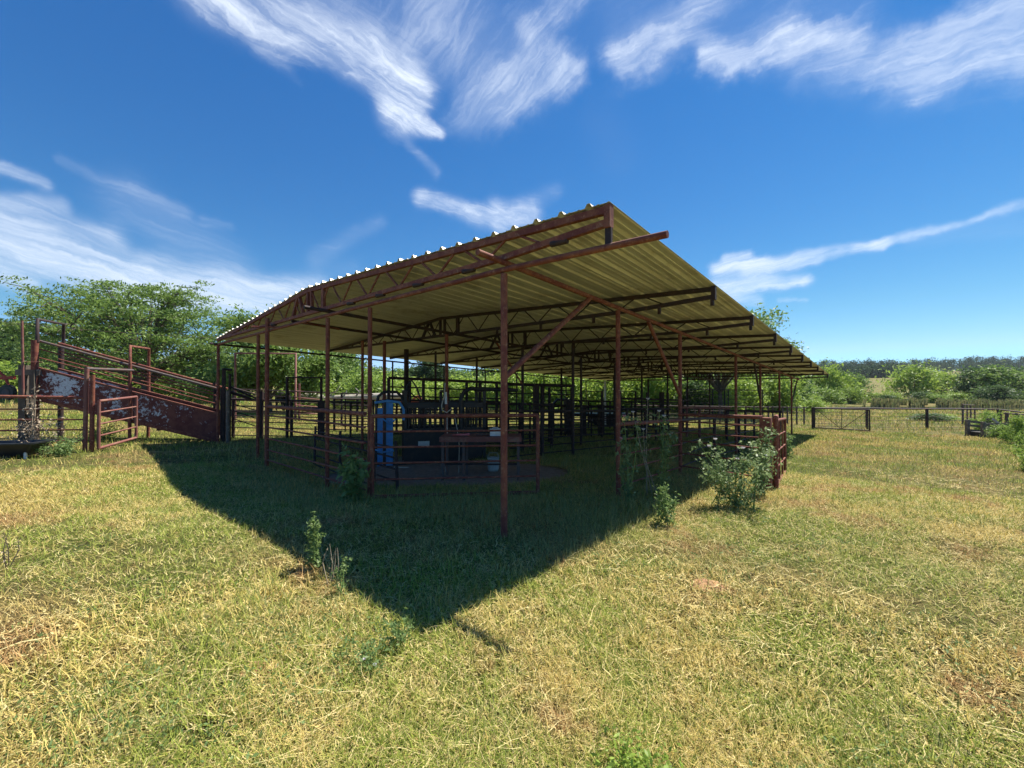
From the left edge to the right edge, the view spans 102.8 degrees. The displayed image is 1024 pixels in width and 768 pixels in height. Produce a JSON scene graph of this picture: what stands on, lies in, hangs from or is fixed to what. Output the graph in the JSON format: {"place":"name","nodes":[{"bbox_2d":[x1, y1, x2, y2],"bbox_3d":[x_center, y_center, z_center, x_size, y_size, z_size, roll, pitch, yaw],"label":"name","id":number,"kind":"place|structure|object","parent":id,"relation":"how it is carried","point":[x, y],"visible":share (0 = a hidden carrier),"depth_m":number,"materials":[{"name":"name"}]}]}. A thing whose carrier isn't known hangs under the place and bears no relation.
{"place":"outdoors","nodes":[
{"label":"outdoors","id":0,"kind":"place"},
{"bbox_2d":[165,433,780,570],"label":"lush grass","id":1,"kind":"structure","parent":0,"point":[492,511],"depth_m":5.93,"materials":[{"name":"plant"}]},
{"bbox_2d":[0,370,1023,767],"bbox_3d":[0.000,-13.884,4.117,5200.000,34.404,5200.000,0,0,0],"label":"ground","id":2,"kind":"structure","parent":0,"point":[432,470],"depth_m":3.61,"materials":[{"name":"plant"}]},
{"bbox_2d":[0,371,17,399],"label":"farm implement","id":3,"kind":"object","parent":2,"relation":"on","point":[8,389],"visible":0.78,"depth_m":26.91,"materials":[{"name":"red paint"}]},
{"bbox_2d":[0,358,30,388],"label":"border tree","id":4,"kind":"object","parent":2,"relation":"on","point":[8,369],"visible":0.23,"depth_m":44.43,"materials":[{"name":"green plant"}]},
{"bbox_2d":[0,319,50,385],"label":"border tree","id":5,"kind":"object","parent":2,"relation":"on","point":[9,348],"visible":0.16,"depth_m":56.90,"materials":[{"name":"green plant"}]},
{"bbox_2d":[0,439,56,458],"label":"water trough","id":6,"kind":"object","parent":2,"relation":"on","point":[24,449],"visible":0.68,"depth_m":8.42,"materials":[{"name":"black plastic"}]},
{"bbox_2d":[22,380,43,455],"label":"dead weed","id":7,"kind":"object","parent":2,"relation":"on","point":[32,411],"visible":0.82,"depth_m":8.98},
{"bbox_2d":[0,407,82,453],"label":"dead weed","id":8,"kind":"object","parent":2,"relation":"on","point":[36,427],"visible":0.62,"depth_m":9.09,"materials":[{"name":"plant"}]},
{"bbox_2d":[0,395,83,441],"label":"paddock fence","id":9,"kind":"object","parent":2,"relation":"on","point":[43,397],"visible":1,"depth_m":9.28,"materials":[{"name":"metal"}]},
{"bbox_2d":[34,434,83,456],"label":"bushy weed","id":10,"kind":"object","parent":2,"relation":"on","point":[61,449],"visible":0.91,"depth_m":8.83,"materials":[{"name":"green plant"}]},
{"bbox_2d":[82,369,88,451],"bbox_3d":[-9.960,0.665,9.550,0.107,2.041,0.090,0,-1,-15],"label":"gate post","id":11,"kind":"object","parent":2,"relation":"on","point":[85,411],"visible":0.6,"depth_m":9.52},
{"bbox_2d":[89,375,94,451],"bbox_3d":[-9.835,0.735,9.574,0.098,1.901,0.088,0,0,0],"label":"gate post","id":12,"kind":"object","parent":2,"relation":"on","point":[92,415],"visible":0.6,"depth_m":9.55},
{"bbox_2d":[97,396,137,449],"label":"gate","id":13,"kind":"structure","parent":12,"relation":"attached to","point":[99,434],"depth_m":10.15,"materials":[{"name":"metal"}]},
{"bbox_2d":[76,423,124,441],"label":"bushy weed","id":14,"kind":"object","parent":2,"relation":"on","point":[108,435],"visible":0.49,"depth_m":11.62,"materials":[{"name":"green plant"}]},
{"bbox_2d":[0,273,239,392],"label":"spreading tree","id":15,"kind":"object","parent":2,"relation":"on","point":[129,321],"visible":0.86,"depth_m":29.69,"materials":[{"name":"green plant"}]},
{"bbox_2d":[15,318,231,442],"bbox_3d":[-10.954,0.024,11.989,5.144,3.625,1.191,0,0,-14],"label":"loading chute","id":16,"kind":"object","parent":2,"relation":"on","point":[158,412],"visible":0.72,"depth_m":11.81,"materials":[{"name":"brown metal"}]},
{"bbox_2d":[103,359,170,395],"bbox_3d":[-35.371,-0.486,39.852,8.934,5.056,8.297,0,0,-13],"label":"border tree","id":17,"kind":"object","parent":2,"relation":"on","point":[121,381],"visible":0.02,"depth_m":38.00,"materials":[{"name":"green plant"}]},
{"bbox_2d":[118,356,207,399],"bbox_3d":[-30.360,-0.222,37.782,8.220,6.682,8.760,0,-1,21],"label":"border tree","id":18,"kind":"object","parent":2,"relation":"on","point":[159,391],"visible":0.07,"depth_m":36.39,"materials":[{"name":"green plant"}]},
{"bbox_2d":[150,356,252,403],"bbox_3d":[-24.169,-0.099,33.117,6.832,4.759,6.344,0,-1,-17],"label":"border tree","id":19,"kind":"object","parent":2,"relation":"on","point":[195,362],"visible":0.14,"depth_m":31.71,"materials":[{"name":"green plant"}]},
{"bbox_2d":[220,386,255,440],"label":"alley rails","id":20,"kind":"object","parent":2,"relation":"on","point":[241,395],"visible":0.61,"depth_m":12.57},
{"bbox_2d":[176,303,353,412],"bbox_3d":[-14.801,-1.657,24.995,9.676,7.316,7.220,0,0,11],"label":"dense tree","id":21,"kind":"object","parent":2,"relation":"on","point":[281,367],"visible":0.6,"depth_m":23.61,"materials":[{"name":"green plant"}]},
{"bbox_2d":[234,353,296,420],"bbox_3d":[-11.954,0.201,19.849,2.724,3.481,0.120,0,-1,-16],"label":"gateway","id":22,"kind":"object","parent":2,"relation":"on","point":[235,374],"visible":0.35,"depth_m":20.05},
{"bbox_2d":[231,391,367,438],"bbox_3d":[-7.041,1.083,13.474,4.587,1.688,0.232,0,0,-6],"label":"alley fence","id":23,"kind":"object","parent":2,"relation":"on","point":[321,417],"visible":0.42,"depth_m":13.44,"materials":[{"name":"metal"}]},
{"bbox_2d":[232,389,372,422],"bbox_3d":[-9.382,1.093,18.487,5.961,1.788,0.099,0,0,-10],"label":"paddock fence","id":24,"kind":"object","parent":2,"relation":"on","point":[233,390],"visible":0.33,"depth_m":18.44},
{"bbox_2d":[285,377,322,438],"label":"alley arch","id":25,"kind":"structure","parent":2,"relation":"on","point":[287,404],"depth_m":13.39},
{"bbox_2d":[303,511,325,571],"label":"ragweed","id":26,"kind":"object","parent":2,"relation":"on","point":[314,542],"visible":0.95,"depth_m":3.48,"materials":[{"name":"green plant"}]},
{"bbox_2d":[299,349,372,386],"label":"young tree","id":27,"kind":"object","parent":2,"relation":"on","point":[354,363],"visible":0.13,"depth_m":40.74,"materials":[{"name":"green plant"}]},
{"bbox_2d":[331,555,352,596],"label":"ragweed","id":28,"kind":"object","parent":2,"relation":"on","point":[339,575],"visible":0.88,"depth_m":3.03,"materials":[{"name":"green plant"}]},
{"bbox_2d":[336,442,370,503],"bbox_3d":[-2.328,1.323,6.006,0.486,1.003,0.504,0,-1,-20],"label":"bushy weed","id":29,"kind":"object","parent":2,"relation":"on","point":[350,489],"visible":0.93,"depth_m":5.92,"materials":[{"name":"green plant"}]},
{"bbox_2d":[313,426,398,488],"bbox_3d":[-3.278,1.459,8.238,4.055,0.950,0.185,0,-1,45],"label":"leaning panel","id":30,"kind":"object","parent":2,"relation":"on","point":[375,474],"visible":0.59,"depth_m":7.95,"materials":[{"name":"metal"}]},
{"bbox_2d":[331,631,391,678],"bbox_3d":[-0.824,1.505,2.232,0.336,0.270,0.364,0,0,0],"label":"clover patch","id":31,"kind":"object","parent":2,"relation":"on","point":[365,657],"visible":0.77,"depth_m":2.23,"materials":[{"name":"green plant"}]},
{"bbox_2d":[324,384,401,402],"bbox_3d":[-10.483,0.714,29.419,6.122,1.438,0.888,0,0,-14],"label":"fallen tree","id":32,"kind":"object","parent":2,"relation":"on","point":[374,396],"visible":0.48,"depth_m":29.19,"materials":[{"name":"grey wood"}]},
{"bbox_2d":[331,364,400,408],"bbox_3d":[-13.188,0.576,36.054,6.344,4.741,6.528,0,-1,-41],"label":"hedge shrub","id":33,"kind":"object","parent":2,"relation":"on","point":[355,380],"visible":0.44,"depth_m":35.47,"materials":[{"name":"green plant"}]},
{"bbox_2d":[333,398,442,431],"bbox_3d":[-5.080,1.347,16.988,4.400,1.568,0.097,0,0,-13],"label":"crowd pen","id":34,"kind":"object","parent":2,"relation":"on","point":[357,406],"visible":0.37,"depth_m":16.66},
{"bbox_2d":[371,603,414,651],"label":"weed","id":35,"kind":"object","parent":2,"relation":"on","point":[394,632],"visible":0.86,"depth_m":2.41,"materials":[{"name":"green plant"}]},
{"bbox_2d":[403,361,454,382],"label":"slender tree","id":36,"kind":"object","parent":2,"relation":"on","point":[421,371],"visible":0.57,"depth_m":73.21,"materials":[{"name":"green plant"}]},
{"bbox_2d":[387,376,500,433],"bbox_3d":[-1.986,0.922,13.287,4.034,2.292,0.114,0,-1,-27],"label":"crowd pen","id":37,"kind":"object","parent":2,"relation":"on","point":[466,397],"visible":0.33,"depth_m":13.20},
{"bbox_2d":[374,380,517,467],"bbox_3d":[-1.577,0.905,10.079,3.505,2.027,1.252,0,-1,-18],"label":"squeeze chute","id":38,"kind":"object","parent":2,"relation":"on","point":[418,439],"visible":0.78,"depth_m":9.71,"materials":[{"name":"blue paint"}]},
{"bbox_2d":[382,398,509,431],"bbox_3d":[-2.663,1.404,17.232,5.370,1.637,0.096,0,-1,-16],"label":"crowd pen","id":39,"kind":"object","parent":2,"relation":"on","point":[430,400],"visible":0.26,"depth_m":17.25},
{"bbox_2d":[370,413,539,498],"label":"pen gate","id":40,"kind":"structure","parent":2,"relation":"on","point":[372,446],"depth_m":6.31,"materials":[{"name":"metal"}]},
{"bbox_2d":[431,370,482,400],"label":"hedge shrub","id":41,"kind":"object","parent":2,"relation":"on","point":[459,385],"visible":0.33,"depth_m":46.78,"materials":[{"name":"green plant"}]},
{"bbox_2d":[439,433,521,480],"bbox_3d":[-0.593,1.416,7.988,1.550,0.828,0.620,0,0,0],"label":"work bench","id":42,"kind":"object","parent":2,"relation":"on","point":[447,438],"visible":0.91,"depth_m":7.70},
{"bbox_2d":[472,369,532,408],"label":"hedge shrub","id":43,"kind":"object","parent":2,"relation":"on","point":[496,376],"visible":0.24,"depth_m":40.95,"materials":[{"name":"green plant"}]},
{"bbox_2d":[467,402,553,449],"bbox_3d":[-0.063,1.265,11.790,3.118,1.582,0.097,0,-1,-31],"label":"crowd pen","id":44,"kind":"object","parent":2,"relation":"on","point":[551,433],"visible":0.35,"depth_m":12.07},
{"bbox_2d":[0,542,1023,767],"bbox_3d":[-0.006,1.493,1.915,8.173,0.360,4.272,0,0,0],"label":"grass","id":45,"kind":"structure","parent":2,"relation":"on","point":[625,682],"depth_m":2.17,"materials":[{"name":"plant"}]},
{"bbox_2d":[0,410,1023,499],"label":"grass","id":46,"kind":"structure","parent":2,"relation":"on","point":[860,441],"depth_m":13.48,"materials":[{"name":"plant"}]},
{"bbox_2d":[0,527,1023,767],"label":"loose straw","id":47,"kind":"object","parent":2,"relation":"on","point":[329,714],"visible":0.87,"depth_m":2.09,"materials":[{"name":"plant"}]},
{"bbox_2d":[0,481,1023,767],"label":"clover","id":48,"kind":"object","parent":2,"relation":"on","point":[138,721],"visible":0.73,"depth_m":2.01,"materials":[{"name":"green plant"}]},
{"bbox_2d":[0,444,1023,617],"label":"loose straw","id":49,"kind":"object","parent":2,"relation":"on","point":[617,515],"visible":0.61,"depth_m":5.55,"materials":[{"name":"plant"}]},
{"bbox_2d":[0,389,1023,436],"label":"grass","id":50,"kind":"structure","parent":2,"relation":"on","point":[901,415],"depth_m":33.00,"materials":[{"name":"plant"}]},
{"bbox_2d":[210,201,827,536],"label":"pole shed","id":51,"kind":"structure","parent":2,"relation":"on","point":[608,291],"depth_m":8.46,"materials":[{"name":"metal"}]},
{"bbox_2d":[265,405,366,490],"bbox_3d":[-3.806,1.052,7.622,4.042,1.231,0.092,0,-1,40],"label":"pen fence","id":52,"kind":"object","parent":51,"relation":"attached to","point":[347,412],"visible":0.86,"depth_m":7.40,"materials":[{"name":"metal"}]},
{"bbox_2d":[508,372,569,409],"bbox_3d":[2.336,0.742,39.593,7.238,6.086,7.555,0,-1,-28],"label":"hedge shrub","id":53,"kind":"object","parent":2,"relation":"on","point":[530,379],"visible":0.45,"depth_m":39.17,"materials":[{"name":"green plant"}]},
{"bbox_2d":[508,383,574,441],"bbox_3d":[1.022,1.058,14.594,2.527,2.210,0.198,0,0,-11],"label":"crowd pen","id":54,"kind":"object","parent":2,"relation":"on","point":[536,393],"visible":0.44,"depth_m":14.58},
{"bbox_2d":[509,409,615,456],"bbox_3d":[1.697,1.335,11.434,4.665,1.402,0.100,0,-1,-41],"label":"pen","id":55,"kind":"object","parent":2,"relation":"on","point":[542,429],"visible":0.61,"depth_m":10.96,"materials":[{"name":"metal"}]},
{"bbox_2d":[543,375,597,409],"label":"hedge shrub","id":56,"kind":"object","parent":2,"relation":"on","point":[576,390],"visible":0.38,"depth_m":38.87,"materials":[{"name":"green plant"}]},
{"bbox_2d":[539,400,623,436],"bbox_3d":[2.835,1.497,17.188,4.001,1.651,0.236,0,0,-12],"label":"tie post fence","id":57,"kind":"object","parent":2,"relation":"on","point":[566,405],"visible":0.38,"depth_m":17.14,"materials":[{"name":"metal"}]},
{"bbox_2d":[569,380,639,409],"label":"hedge shrub","id":58,"kind":"object","parent":2,"relation":"on","point":[609,389],"visible":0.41,"depth_m":38.85,"materials":[{"name":"green plant"}]},
{"bbox_2d":[615,414,641,503],"bbox_3d":[1.720,1.117,6.003,0.444,1.371,0.275,0,-1,31],"label":"thistle","id":59,"kind":"object","parent":2,"relation":"on","point":[621,468],"visible":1,"depth_m":5.99,"materials":[{"name":"green plant"}]},
{"bbox_2d":[574,400,682,428],"bbox_3d":[6.447,1.764,22.726,7.655,1.868,0.113,0,-1,-19],"label":"crowd pen","id":60,"kind":"object","parent":2,"relation":"on","point":[631,402],"visible":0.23,"depth_m":22.73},
{"bbox_2d":[585,720,684,767],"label":"clover patch","id":61,"kind":"object","parent":2,"relation":"on","point":[630,759],"visible":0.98,"depth_m":1.64,"materials":[{"name":"green plant"}]},
{"bbox_2d":[627,398,657,495],"bbox_3d":[2.096,1.029,6.552,0.484,1.613,0.258,0,0,0],"label":"thistle","id":62,"kind":"object","parent":2,"relation":"on","point":[646,455],"visible":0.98,"depth_m":6.52,"materials":[{"name":"green plant"}]},
{"bbox_2d":[620,378,671,412],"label":"hedge shrub","id":63,"kind":"object","parent":2,"relation":"on","point":[635,386],"visible":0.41,"depth_m":39.91,"materials":[{"name":"green plant"}]},
{"bbox_2d":[621,407,670,441],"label":"pen","id":64,"kind":"object","parent":2,"relation":"on","point":[626,409],"visible":0.64,"depth_m":15.54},
{"bbox_2d":[275,354,1023,384],"bbox_3d":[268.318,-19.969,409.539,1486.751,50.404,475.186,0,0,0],"label":"wood","id":65,"kind":"object","parent":2,"relation":"on","point":[868,368],"visible":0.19,"depth_m":441.86,"materials":[{"name":"green plant"}]},
{"bbox_2d":[621,419,680,485],"bbox_3d":[2.600,1.279,7.503,0.066,1.331,2.782,0,-1,41],"label":"pen fence","id":66,"kind":"object","parent":2,"relation":"on","point":[649,422],"visible":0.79,"depth_m":7.33,"materials":[{"name":"metal"}]},
{"bbox_2d":[622,392,690,432],"bbox_3d":[6.942,1.466,19.479,5.342,2.152,0.201,0,-1,-34],"label":"pen","id":67,"kind":"object","parent":2,"relation":"on","point":[661,399],"visible":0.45,"depth_m":19.57,"materials":[{"name":"metal"}]},
{"bbox_2d":[631,376,688,412],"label":"hedge shrub","id":68,"kind":"object","parent":2,"relation":"on","point":[671,385],"visible":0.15,"depth_m":41.55,"materials":[{"name":"green plant"}]},
{"bbox_2d":[651,410,677,499],"bbox_3d":[2.341,1.112,6.268,0.433,1.429,0.368,0,0,0],"label":"thistle","id":69,"kind":"object","parent":2,"relation":"on","point":[665,456],"visible":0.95,"depth_m":6.25,"materials":[{"name":"green plant"}]},
{"bbox_2d":[652,482,680,529],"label":"bushy weed","id":70,"kind":"object","parent":2,"relation":"on","point":[662,503],"visible":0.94,"depth_m":4.92,"materials":[{"name":"green plant"}]},
{"bbox_2d":[666,381,715,412],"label":"hedge shrub","id":71,"kind":"object","parent":2,"relation":"on","point":[691,386],"visible":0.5,"depth_m":40.77,"materials":[{"name":"green plant"}]},
{"bbox_2d":[682,406,730,437],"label":"holding pen","id":72,"kind":"object","parent":2,"relation":"on","point":[699,412],"visible":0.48,"depth_m":17.85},
{"bbox_2d":[690,578,727,592],"bbox_3d":[1.586,1.632,3.336,0.370,0.059,0.268,0,0,0],"label":"soil mound","id":73,"kind":"object","parent":2,"relation":"on","point":[706,583],"visible":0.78,"depth_m":3.30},
{"bbox_2d":[682,417,757,465],"bbox_3d":[6.166,1.482,11.656,0.216,1.453,8.134,0,-1,41],"label":"pen fence","id":74,"kind":"object","parent":2,"relation":"on","point":[714,427],"visible":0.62,"depth_m":10.73,"materials":[{"name":"metal"}]},
{"bbox_2d":[633,405,806,424],"bbox_3d":[14.035,2.123,27.983,11.038,1.328,0.098,0,0,10],"label":"paddock fence","id":75,"kind":"object","parent":2,"relation":"on","point":[772,415],"visible":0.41,"depth_m":27.52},
{"bbox_2d":[692,382,748,414],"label":"hedge shrub","id":76,"kind":"object","parent":2,"relation":"on","point":[731,396],"visible":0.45,"depth_m":39.22,"materials":[{"name":"green plant"}]},
{"bbox_2d":[686,389,763,414],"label":"ring panels","id":77,"kind":"object","parent":2,"relation":"on","point":[712,412],"visible":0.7,"depth_m":34.99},
{"bbox_2d":[679,413,772,490],"bbox_3d":[4.024,1.246,7.852,0.188,1.356,1.704,0,-1,-42],"label":"wing fence","id":78,"kind":"object","parent":2,"relation":"on","point":[763,424],"visible":0.59,"depth_m":7.63,"materials":[{"name":"metal"}]},
{"bbox_2d":[690,438,782,512],"bbox_3d":[3.175,1.336,5.870,1.168,1.075,0.956,0,-1,21],"label":"bushy weed","id":79,"kind":"object","parent":2,"relation":"on","point":[737,500],"visible":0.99,"depth_m":5.82,"materials":[{"name":"green plant"}]},
{"bbox_2d":[720,377,770,413],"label":"hedge shrub","id":80,"kind":"object","parent":2,"relation":"on","point":[748,384],"visible":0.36,"depth_m":42.78,"materials":[{"name":"green plant"}]},
{"bbox_2d":[689,303,808,413],"bbox_3d":[18.164,-1.940,37.426,14.239,10.084,19.106,0,-1,39],"label":"shade tree","id":81,"kind":"object","parent":2,"relation":"on","point":[719,384],"visible":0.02,"depth_m":36.36,"materials":[{"name":"green plant"}]},
{"bbox_2d":[725,409,781,440],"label":"holding pen","id":82,"kind":"object","parent":2,"relation":"on","point":[745,411],"visible":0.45,"depth_m":16.65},
{"bbox_2d":[745,420,779,497],"bbox_3d":[4.082,1.272,6.677,0.464,1.366,0.507,0,0,0],"label":"bushy weed","id":83,"kind":"object","parent":2,"relation":"on","point":[765,439],"visible":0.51,"depth_m":6.63,"materials":[{"name":"green plant"}]},
{"bbox_2d":[738,374,793,410],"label":"hedge shrub","id":84,"kind":"object","parent":2,"relation":"on","point":[767,388],"visible":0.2,"depth_m":44.70,"materials":[{"name":"green plant"}]},
{"bbox_2d":[773,414,778,489],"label":"folded gate","id":85,"kind":"structure","parent":2,"relation":"on","point":[776,446],"depth_m":7.28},
{"bbox_2d":[778,417,786,482],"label":"folded gate","id":86,"kind":"structure","parent":2,"relation":"on","point":[783,430],"depth_m":8.75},
{"bbox_2d":[740,358,830,406],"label":"round tree","id":87,"kind":"object","parent":2,"relation":"on","point":[808,382],"visible":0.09,"depth_m":59.73,"materials":[{"name":"green plant"}]},
{"bbox_2d":[762,374,816,412],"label":"hedge shrub","id":88,"kind":"object","parent":2,"relation":"on","point":[785,386],"visible":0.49,"depth_m":44.36,"materials":[{"name":"green plant"}]},
{"bbox_2d":[811,407,813,428],"bbox_3d":[17.660,2.055,23.983,0.143,1.380,0.150,0,0,0],"label":"gate post","id":89,"kind":"object","parent":2,"relation":"on","point":[812,417],"visible":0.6,"depth_m":23.94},
{"bbox_2d":[814,408,869,430],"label":"paddock gate","id":90,"kind":"structure","parent":89,"relation":"attached to","point":[842,409],"depth_m":23.27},
{"bbox_2d":[794,398,837,412],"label":"field bush","id":91,"kind":"object","parent":2,"relation":"on","point":[813,403],"visible":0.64,"depth_m":45.56,"materials":[{"name":"green plant"}]},
{"bbox_2d":[807,384,853,404],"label":"field bush","id":92,"kind":"object","parent":2,"relation":"on","point":[829,395],"visible":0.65,"depth_m":68.95,"materials":[{"name":"green plant"}]},
{"bbox_2d":[810,357,863,403],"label":"tree","id":93,"kind":"object","parent":2,"relation":"on","point":[836,378],"visible":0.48,"depth_m":76.84,"materials":[{"name":"green plant"}]},
{"bbox_2d":[835,383,871,404],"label":"field bush","id":94,"kind":"object","parent":2,"relation":"on","point":[855,395],"visible":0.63,"depth_m":72.76,"materials":[{"name":"green plant"}]},
{"bbox_2d":[841,369,880,400],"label":"tree","id":95,"kind":"object","parent":2,"relation":"on","point":[863,382],"visible":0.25,"depth_m":82.67,"materials":[{"name":"green plant"}]},
{"bbox_2d":[875,359,960,397],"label":"tree","id":96,"kind":"object","parent":2,"relation":"on","point":[917,381],"visible":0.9,"depth_m":90.76,"materials":[{"name":"green plant"}]},
{"bbox_2d":[814,407,1022,428],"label":"wire fence","id":97,"kind":"object","parent":2,"relation":"on","point":[926,416],"visible":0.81,"depth_m":24.27,"materials":[{"name":"metal"}]},
{"bbox_2d":[901,413,961,421],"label":"field bush","id":98,"kind":"object","parent":2,"relation":"on","point":[937,416],"visible":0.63,"depth_m":32.63,"materials":[{"name":"green plant"}]},
{"bbox_2d":[862,397,1023,406],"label":"reeds","id":99,"kind":"object","parent":2,"relation":"on","point":[912,402],"visible":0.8,"depth_m":62.19,"materials":[{"name":"plant"}]},
{"bbox_2d":[923,369,967,395],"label":"tree","id":100,"kind":"object","parent":2,"relation":"on","point":[953,378],"visible":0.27,"depth_m":96.39,"materials":[{"name":"green plant"}]},
{"bbox_2d":[949,364,1014,397],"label":"tree","id":101,"kind":"object","parent":2,"relation":"on","point":[965,374],"visible":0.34,"depth_m":86.27,"materials":[{"name":"green plant"}]},
{"bbox_2d":[965,418,1007,436],"bbox_3d":[24.010,2.195,20.506,1.685,1.052,0.902,0,0,0],"label":"hay feeder","id":102,"kind":"object","parent":2,"relation":"on","point":[983,426],"visible":0.6,"depth_m":20.43,"materials":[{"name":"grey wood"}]},
{"bbox_2d":[968,407,1009,430],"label":"tall weed","id":103,"kind":"object","parent":2,"relation":"on","point":[987,415],"visible":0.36,"depth_m":21.09,"materials":[{"name":"green plant"}]},
{"bbox_2d":[961,360,1023,399],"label":"tree","id":104,"kind":"object","parent":2,"relation":"on","point":[992,375],"visible":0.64,"depth_m":80.83,"materials":[{"name":"green plant"}]},
{"bbox_2d":[966,383,1023,402],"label":"bush","id":105,"kind":"object","parent":2,"relation":"on","point":[993,392],"visible":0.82,"depth_m":73.29,"materials":[{"name":"green plant"}]},
{"bbox_2d":[997,411,1023,444],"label":"tall weed","id":106,"kind":"object","parent":2,"relation":"on","point":[1018,422],"visible":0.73,"depth_m":17.61,"materials":[{"name":"green plant"}]},
{"bbox_2d":[0,452,1023,653],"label":"grass","id":107,"kind":"structure","parent":0,"point":[203,465],"depth_m":5.00,"materials":[{"name":"plant"}]},
{"bbox_2d":[0,0,1023,372],"label":"sky","id":108,"kind":"structure","parent":0,"point":[856,167],"materials":[{"name":"blue"}]},
{"bbox_2d":[808,406,1023,410],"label":"pond water","id":109,"kind":"structure","parent":0,"point":[1013,408],"depth_m":58.77,"materials":[{"name":"grey liquid"}]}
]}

